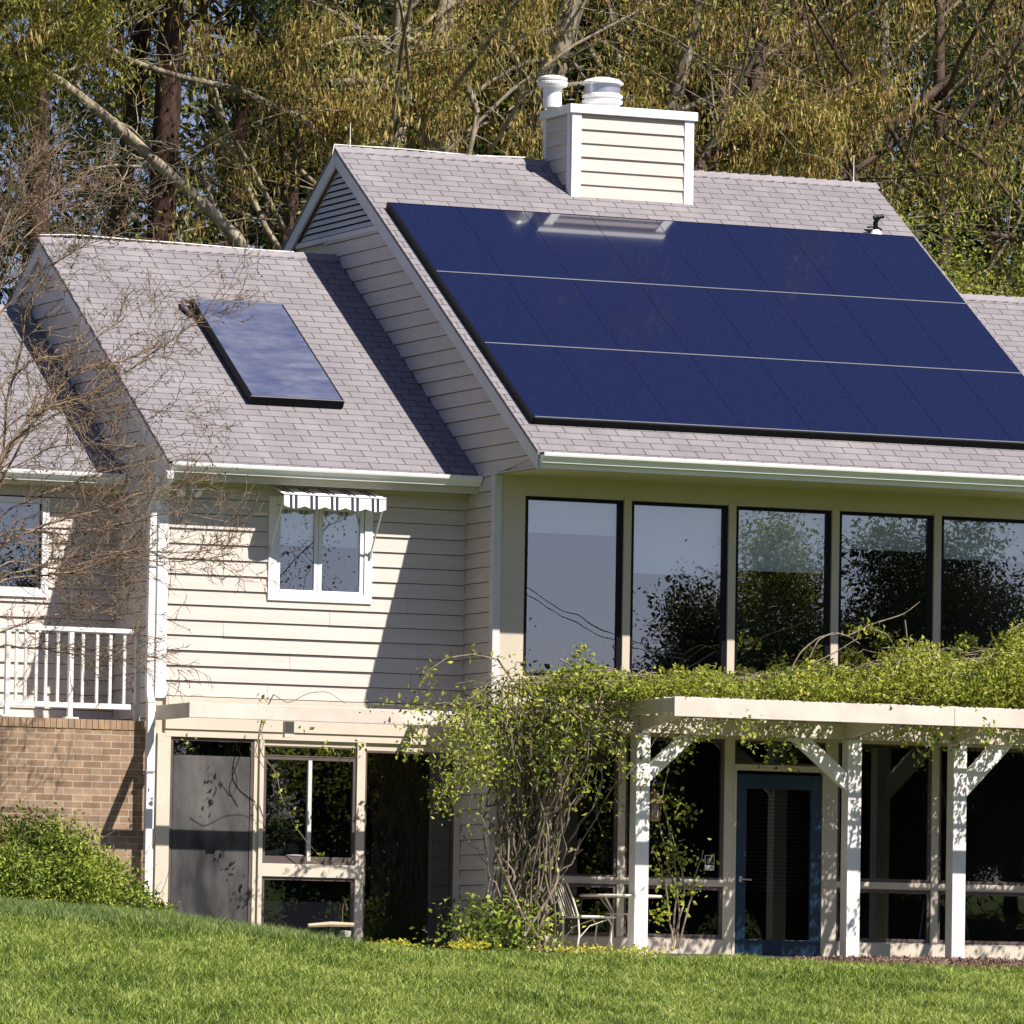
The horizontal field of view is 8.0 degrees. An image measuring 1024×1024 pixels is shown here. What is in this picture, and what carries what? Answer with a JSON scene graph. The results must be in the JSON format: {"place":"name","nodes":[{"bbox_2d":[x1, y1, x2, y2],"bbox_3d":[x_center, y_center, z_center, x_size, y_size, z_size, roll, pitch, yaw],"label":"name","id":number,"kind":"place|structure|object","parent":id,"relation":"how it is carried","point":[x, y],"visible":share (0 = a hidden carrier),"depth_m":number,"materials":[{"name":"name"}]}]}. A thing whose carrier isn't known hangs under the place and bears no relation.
{"place":"outdoors","nodes":[
{"label":"outdoors","id":0,"kind":"place"},
{"bbox_2d":[265,848,282,855],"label":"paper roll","id":1,"kind":"object","parent":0,"point":[273,852],"visible":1,"depth_m":76.44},
{"bbox_2d":[276,843,304,856],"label":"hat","id":2,"kind":"object","parent":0,"point":[290,849],"visible":1,"depth_m":76.52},
{"bbox_2d":[0,903,1023,1023],"bbox_3d":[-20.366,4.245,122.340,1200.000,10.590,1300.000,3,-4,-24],"label":"lawn","id":3,"kind":"structure","parent":0,"point":[383,993],"depth_m":69.44,"materials":[{"name":"plant"}]},
{"bbox_2d":[0,798,181,915],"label":"green bush","id":4,"kind":"object","parent":3,"relation":"on","point":[40,867],"visible":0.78,"depth_m":74.41,"materials":[{"name":"green plant"}]},
{"bbox_2d":[1,0,195,259],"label":"pine tree","id":5,"kind":"object","parent":3,"relation":"on","point":[46,96],"visible":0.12,"depth_m":91.09,"materials":[{"name":"red plant"}]},
{"bbox_2d":[0,0,198,164],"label":"pine tree","id":6,"kind":"object","parent":3,"relation":"on","point":[19,75],"visible":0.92,"depth_m":87.94,"materials":[{"name":"green plant"}]},
{"bbox_2d":[24,0,215,244],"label":"pine tree","id":7,"kind":"object","parent":3,"relation":"on","point":[167,105],"visible":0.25,"depth_m":91.28,"materials":[{"name":"red plant"}]},
{"bbox_2d":[0,0,253,247],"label":"leaning tree","id":8,"kind":"object","parent":3,"relation":"on","point":[219,220],"visible":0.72,"depth_m":89.67,"materials":[{"name":"beige plant"}]},
{"bbox_2d":[0,86,281,713],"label":"bare tree","id":9,"kind":"object","parent":3,"relation":"on","point":[34,418],"visible":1,"depth_m":73.12,"materials":[{"name":"brown wood"}]},
{"bbox_2d":[0,896,383,947],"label":"ground cover","id":10,"kind":"object","parent":3,"relation":"on","point":[160,919],"visible":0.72,"depth_m":72.52,"materials":[{"name":"green plant"}]},
{"bbox_2d":[0,0,389,240],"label":"pine tree","id":11,"kind":"object","parent":3,"relation":"on","point":[141,38],"visible":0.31,"depth_m":92.79,"materials":[{"name":"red plant"}]},
{"bbox_2d":[0,0,457,246],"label":"pine tree","id":12,"kind":"object","parent":3,"relation":"on","point":[239,114],"visible":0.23,"depth_m":96.29,"materials":[{"name":"red plant"}]},
{"bbox_2d":[307,899,353,927],"bbox_3d":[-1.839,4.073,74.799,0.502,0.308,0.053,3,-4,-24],"label":"bench","id":13,"kind":"object","parent":3,"relation":"on","point":[335,924],"visible":1,"depth_m":74.78,"materials":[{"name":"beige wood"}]},
{"bbox_2d":[0,0,664,303],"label":"dark tree","id":14,"kind":"object","parent":3,"relation":"on","point":[222,14],"visible":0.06,"depth_m":106.05,"materials":[{"name":"green plant"}]},
{"bbox_2d":[340,931,350,936],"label":"garden stone","id":15,"kind":"object","parent":3,"relation":"on","point":[344,933],"visible":0.9,"depth_m":74.59,"materials":[{"name":"stone"}]},
{"bbox_2d":[351,937,423,947],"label":"yellow flowers","id":16,"kind":"object","parent":3,"relation":"on","point":[401,941],"visible":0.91,"depth_m":74.12,"materials":[{"name":"yellow plant"}]},
{"bbox_2d":[6,0,841,245],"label":"oak tree","id":17,"kind":"object","parent":3,"relation":"on","point":[339,115],"visible":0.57,"depth_m":89.70,"materials":[{"name":"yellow plant"}]},
{"bbox_2d":[62,0,890,248],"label":"dark tree","id":18,"kind":"object","parent":3,"relation":"on","point":[224,103],"visible":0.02,"depth_m":102.30,"materials":[{"name":"green plant"}]},
{"bbox_2d":[0,0,962,303],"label":"oak tree","id":19,"kind":"object","parent":3,"relation":"on","point":[440,130],"visible":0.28,"depth_m":91.61,"materials":[{"name":"yellow plant"}]},
{"bbox_2d":[0,0,963,279],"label":"oak tree","id":20,"kind":"object","parent":3,"relation":"on","point":[292,198],"visible":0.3,"depth_m":95.00,"materials":[{"name":"brown plant"}]},
{"bbox_2d":[50,0,965,249],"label":"dark tree","id":21,"kind":"object","parent":3,"relation":"on","point":[255,226],"visible":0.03,"depth_m":103.32,"materials":[{"name":"green plant"}]},
{"bbox_2d":[0,75,1023,959],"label":"house","id":22,"kind":"structure","parent":3,"relation":"on","point":[506,529],"depth_m":77.98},
{"bbox_2d":[0,496,49,597],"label":"window","id":23,"kind":"structure","parent":22,"relation":"in","point":[7,499],"depth_m":76.79,"materials":[{"name":"white wood"}]},
{"bbox_2d":[0,624,141,720],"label":"balcony railing","id":24,"kind":"object","parent":22,"relation":"on","point":[6,703],"visible":0.84,"depth_m":75.63,"materials":[{"name":"white paint"}]},
{"bbox_2d":[168,737,253,923],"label":"door frame","id":25,"kind":"structure","parent":22,"relation":"in","point":[251,742],"depth_m":76.21,"materials":[{"name":"black metal"}]},
{"bbox_2d":[180,297,344,408],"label":"solar water collector","id":26,"kind":"object","parent":22,"relation":"on","point":[268,356],"visible":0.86,"depth_m":78.23,"materials":[{"name":"blue glass"}]},
{"bbox_2d":[261,877,353,937],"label":"window","id":27,"kind":"structure","parent":22,"relation":"in","point":[351,881],"depth_m":76.58,"materials":[{"name":"black metal"}]},
{"bbox_2d":[262,756,355,864],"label":"casement window","id":28,"kind":"structure","parent":22,"relation":"in","point":[265,859],"depth_m":76.54,"materials":[{"name":"white wood"}]},
{"bbox_2d":[264,745,355,758],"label":"transom window","id":29,"kind":"structure","parent":22,"relation":"in","point":[354,757],"depth_m":76.58,"materials":[{"name":"black glass"}]},
{"bbox_2d":[267,495,372,603],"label":"window","id":30,"kind":"structure","parent":22,"relation":"in","point":[332,528],"depth_m":76.77,"materials":[{"name":"white wood"}]},
{"bbox_2d":[156,702,491,737],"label":"pergola","id":31,"kind":"object","parent":22,"relation":"attached to","point":[287,715],"visible":0.87,"depth_m":75.54,"materials":[{"name":"paint"}]},
{"bbox_2d":[181,691,425,861],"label":"climbing vine","id":32,"kind":"object","parent":31,"relation":"attached to","point":[323,747],"visible":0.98,"depth_m":76.03,"materials":[{"name":"green plant"}]},
{"bbox_2d":[269,487,385,557],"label":"window awning","id":33,"kind":"object","parent":22,"relation":"attached to","point":[332,499],"depth_m":76.46,"materials":[{"name":"fabric"}]},
{"bbox_2d":[362,751,454,947],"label":"door frame","id":34,"kind":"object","parent":22,"relation":"in","point":[391,752],"depth_m":77.12,"materials":[{"name":"black glass"}]},
{"bbox_2d":[519,883,615,935],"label":"window","id":35,"kind":"structure","parent":22,"relation":"in","point":[613,886],"depth_m":76.99,"materials":[{"name":"black glass"}]},
{"bbox_2d":[520,733,618,876],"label":"window","id":36,"kind":"structure","parent":22,"relation":"in","point":[614,806],"depth_m":77.12,"materials":[{"name":"black glass"}]},
{"bbox_2d":[523,496,622,675],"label":"window","id":37,"kind":"structure","parent":22,"relation":"in","point":[548,515],"depth_m":77.24,"materials":[{"name":"black glass"}]},
{"bbox_2d":[623,885,721,937],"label":"window","id":38,"kind":"structure","parent":22,"relation":"in","point":[719,889],"depth_m":77.45,"materials":[{"name":"black glass"}]},
{"bbox_2d":[624,736,724,879],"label":"window","id":39,"kind":"structure","parent":22,"relation":"in","point":[722,742],"depth_m":77.60,"materials":[{"name":"black glass"}]},
{"bbox_2d":[629,501,727,678],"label":"window","id":40,"kind":"structure","parent":22,"relation":"in","point":[672,539],"depth_m":77.71,"materials":[{"name":"black glass"}]},
{"bbox_2d":[386,202,1023,449],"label":"solar array","id":41,"kind":"object","parent":22,"relation":"on","point":[578,320],"visible":1,"depth_m":79.22,"materials":[{"name":"glass"}]},
{"bbox_2d":[705,855,713,870],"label":"window notice","id":42,"kind":"object","parent":22,"relation":"attached to","point":[709,866],"depth_m":77.55,"materials":[{"name":"white paper"}]},
{"bbox_2d":[734,773,821,955],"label":"door","id":43,"kind":"structure","parent":22,"relation":"in","point":[811,947],"depth_m":77.88,"materials":[{"name":"blue paint"}]},
{"bbox_2d":[735,740,824,765],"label":"transom window","id":44,"kind":"structure","parent":22,"relation":"in","point":[823,744],"depth_m":77.90,"materials":[{"name":"black glass"}]},
{"bbox_2d":[734,506,831,675],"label":"window","id":45,"kind":"structure","parent":22,"relation":"in","point":[776,540],"depth_m":78.20,"materials":[{"name":"black glass"}]},
{"bbox_2d":[836,889,929,942],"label":"window","id":46,"kind":"structure","parent":22,"relation":"in","point":[927,893],"depth_m":78.42,"materials":[{"name":"black metal"}]},
{"bbox_2d":[837,743,931,882],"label":"window","id":47,"kind":"structure","parent":22,"relation":"in","point":[929,763],"depth_m":78.59,"materials":[{"name":"black glass"}]},
{"bbox_2d":[838,511,933,665],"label":"window","id":48,"kind":"structure","parent":22,"relation":"in","point":[861,531],"depth_m":78.70,"materials":[{"name":"black glass"}]},
{"bbox_2d":[918,782,969,940],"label":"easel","id":49,"kind":"object","parent":22,"relation":"in","point":[923,906],"visible":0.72,"depth_m":79.25,"materials":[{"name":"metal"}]},
{"bbox_2d":[937,891,1023,944],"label":"window","id":50,"kind":"structure","parent":22,"relation":"in","point":[939,892],"depth_m":78.80,"materials":[{"name":"black metal"}]},
{"bbox_2d":[938,746,1023,885],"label":"window","id":51,"kind":"structure","parent":22,"relation":"in","point":[940,774],"depth_m":78.70,"materials":[{"name":"black metal"}]},
{"bbox_2d":[940,516,1023,653],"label":"window","id":52,"kind":"structure","parent":22,"relation":"in","point":[963,538],"depth_m":79.13,"materials":[{"name":"black glass"}]},
{"bbox_2d":[402,643,698,953],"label":"climbing vine","id":53,"kind":"object","parent":3,"relation":"on","point":[528,892],"visible":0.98,"depth_m":75.63,"materials":[{"name":"green plant"}]},
{"bbox_2d":[359,653,503,820],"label":"climbing vine","id":54,"kind":"object","parent":53,"relation":"attached to","point":[420,710],"visible":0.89,"depth_m":75.51,"materials":[{"name":"green plant"}]},
{"bbox_2d":[137,0,1023,243],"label":"oak tree","id":55,"kind":"object","parent":3,"relation":"on","point":[567,40],"visible":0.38,"depth_m":93.92,"materials":[{"name":"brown plant"}]},
{"bbox_2d":[533,942,630,953],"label":"yellow flowers","id":56,"kind":"object","parent":3,"relation":"on","point":[561,947],"visible":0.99,"depth_m":74.95,"materials":[{"name":"yellow plant"}]},
{"bbox_2d":[182,0,1023,288],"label":"dark tree","id":57,"kind":"object","parent":3,"relation":"on","point":[694,81],"visible":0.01,"depth_m":105.40,"materials":[{"name":"green plant"}]},
{"bbox_2d":[192,0,1023,296],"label":"dark tree","id":58,"kind":"object","parent":3,"relation":"on","point":[964,106],"visible":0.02,"depth_m":106.62,"materials":[{"name":"green plant"}]},
{"bbox_2d":[218,0,1023,296],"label":"oak tree","id":59,"kind":"object","parent":3,"relation":"on","point":[899,182],"visible":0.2,"depth_m":98.87,"materials":[{"name":"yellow plant"}]},
{"bbox_2d":[607,943,673,955],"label":"yellow flowers","id":60,"kind":"object","parent":3,"relation":"on","point":[635,948],"visible":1,"depth_m":75.21,"materials":[{"name":"yellow plant"}]},
{"bbox_2d":[379,0,1023,262],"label":"oak tree","id":61,"kind":"object","parent":3,"relation":"on","point":[831,118],"visible":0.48,"depth_m":93.03,"materials":[{"name":"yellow plant"}]},
{"bbox_2d":[474,0,1023,287],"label":"dark tree","id":62,"kind":"object","parent":3,"relation":"on","point":[892,27],"depth_m":108.34,"materials":[{"name":"green plant"}]},
{"bbox_2d":[492,0,1023,295],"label":"oak tree","id":63,"kind":"object","parent":3,"relation":"on","point":[1011,78],"visible":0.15,"depth_m":96.53,"materials":[{"name":"green plant"}]},
{"bbox_2d":[504,0,1023,275],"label":"oak tree","id":64,"kind":"object","parent":3,"relation":"on","point":[940,84],"visible":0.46,"depth_m":95.72,"materials":[{"name":"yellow plant"}]},
{"bbox_2d":[584,0,1023,296],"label":"pine tree","id":65,"kind":"object","parent":3,"relation":"on","point":[862,129],"visible":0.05,"depth_m":103.64,"materials":[{"name":"green plant"}]},
{"bbox_2d":[593,696,1023,957],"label":"pergola","id":66,"kind":"object","parent":3,"relation":"on","point":[869,721],"visible":0.81,"depth_m":76.79,"materials":[{"name":"white paint"}]},
{"bbox_2d":[649,790,663,820],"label":"wall lantern","id":67,"kind":"object","parent":66,"relation":"attached to","point":[654,798],"depth_m":76.29,"materials":[{"name":"gold metal"}]},
{"bbox_2d":[649,737,719,950],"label":"young vine","id":68,"kind":"object","parent":66,"relation":"attached to","point":[677,891],"visible":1,"depth_m":76.49,"materials":[{"name":"green plant"}]},
{"bbox_2d":[457,601,1023,772],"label":"pergola vine","id":69,"kind":"object","parent":66,"relation":"on","point":[918,673],"visible":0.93,"depth_m":76.50,"materials":[{"name":"green plant"}]},
{"bbox_2d":[771,953,1023,972],"bbox_3d":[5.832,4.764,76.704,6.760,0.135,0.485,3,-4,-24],"label":"mulch bed","id":70,"kind":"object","parent":3,"relation":"on","point":[925,965],"depth_m":76.09,"materials":[{"name":"brown wood"}]},
{"bbox_2d":[773,0,1023,295],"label":"pine tree","id":71,"kind":"object","parent":3,"relation":"on","point":[1000,105],"visible":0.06,"depth_m":102.52,"materials":[{"name":"green plant"}]},
{"bbox_2d":[803,0,1023,295],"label":"dark tree","id":72,"kind":"object","parent":3,"relation":"on","point":[919,130],"depth_m":113.31,"materials":[{"name":"green plant"}]},
{"bbox_2d":[838,165,1023,296],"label":"flowering tree","id":73,"kind":"object","parent":3,"relation":"on","point":[946,266],"visible":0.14,"depth_m":91.10,"materials":[{"name":"green plant"}]},
{"bbox_2d":[0,0,1023,303],"label":"sky","id":74,"kind":"structure","parent":0,"point":[186,101],"materials":[{"name":"white"}]},
{"label":"patio","id":75,"kind":"structure","parent":0,"visible":0},
{"bbox_2d":[433,937,501,950],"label":"yellow flowers","id":76,"kind":"object","parent":75,"relation":"on","point":[464,944],"visible":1,"depth_m":74.44,"materials":[{"name":"yellow plant"}]},
{"bbox_2d":[552,877,615,953],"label":"garden chair","id":77,"kind":"object","parent":75,"relation":"on","point":[583,916],"visible":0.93,"depth_m":76.26,"materials":[{"name":"beige metal"}]},
{"bbox_2d":[579,894,662,950],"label":"garden table","id":78,"kind":"object","parent":75,"relation":"on","point":[601,896],"visible":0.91,"depth_m":76.41,"materials":[{"name":"beige metal"}]}
]}

